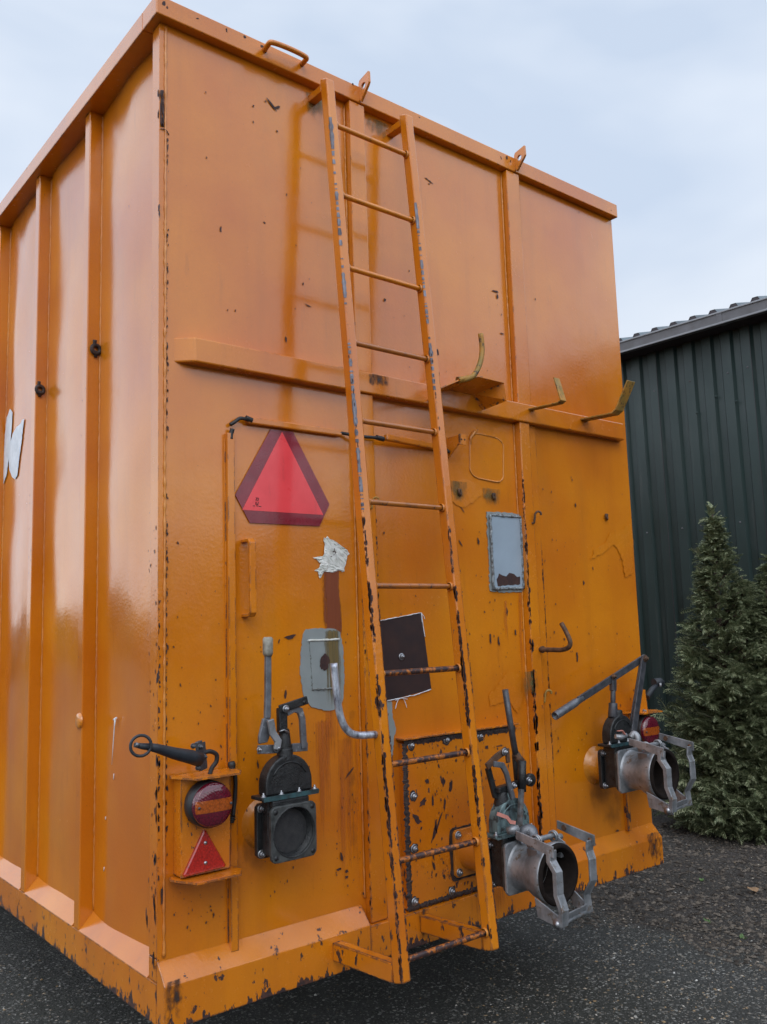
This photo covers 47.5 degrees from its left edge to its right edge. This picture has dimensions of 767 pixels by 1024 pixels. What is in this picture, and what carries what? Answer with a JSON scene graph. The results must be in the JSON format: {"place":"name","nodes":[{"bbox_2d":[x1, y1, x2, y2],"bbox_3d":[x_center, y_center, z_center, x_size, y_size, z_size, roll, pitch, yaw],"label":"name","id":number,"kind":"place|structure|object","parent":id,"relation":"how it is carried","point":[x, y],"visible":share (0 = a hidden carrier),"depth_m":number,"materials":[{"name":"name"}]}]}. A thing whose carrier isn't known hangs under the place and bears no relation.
{"place":"outdoors","nodes":[
{"label":"outdoors","id":0,"kind":"place"},
{"bbox_2d":[0,786,766,1023],"bbox_3d":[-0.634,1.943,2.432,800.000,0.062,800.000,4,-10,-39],"label":"ground","id":1,"kind":"structure","parent":0,"point":[376,993],"depth_m":3.97,"materials":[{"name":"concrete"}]},
{"bbox_2d":[0,0,695,1023],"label":"tank container","id":2,"kind":"object","parent":1,"relation":"on","point":[320,656],"visible":1,"depth_m":3.15,"materials":[{"name":"orange metal"}]},
{"bbox_2d":[396,722,524,911],"bbox_3d":[0.312,1.132,3.308,0.646,0.608,0.050,4,-10,-39],"label":"bolted door","id":3,"kind":"structure","parent":2,"relation":"in","point":[434,801],"depth_m":3.20,"materials":[{"name":"orange paint"}]},
{"bbox_2d":[0,836,766,1023],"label":"chippings","id":4,"kind":"object","parent":1,"relation":"on","point":[516,1007],"visible":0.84,"depth_m":3.90,"materials":[{"name":"gravel"}]},
{"bbox_2d":[565,822,766,970],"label":"soil crumbs","id":5,"kind":"object","parent":1,"relation":"on","point":[631,895],"visible":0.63,"depth_m":4.91,"materials":[{"name":"grey gravel"}]},
{"bbox_2d":[619,296,766,772],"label":"shed","id":6,"kind":"structure","parent":1,"relation":"on","point":[695,411],"depth_m":8.39,"materials":[{"name":"green metal"}]},
{"bbox_2d":[651,501,766,845],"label":"conifer tree","id":7,"kind":"object","parent":1,"relation":"on","point":[722,725],"visible":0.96,"depth_m":6.53,"materials":[{"name":"green plant"}]},
{"bbox_2d":[748,887,758,892],"bbox_3d":[2.109,2.156,4.986,0.063,0.022,0.070,4,-10,-39],"label":"fallen leaf","id":8,"kind":"object","parent":1,"relation":"on","point":[755,889],"visible":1,"depth_m":4.98,"materials":[{"name":"beige plant"}]},
{"bbox_2d":[0,0,766,337],"label":"sky","id":9,"kind":"structure","parent":0,"point":[656,110],"materials":[{"name":"white"}]}
]}

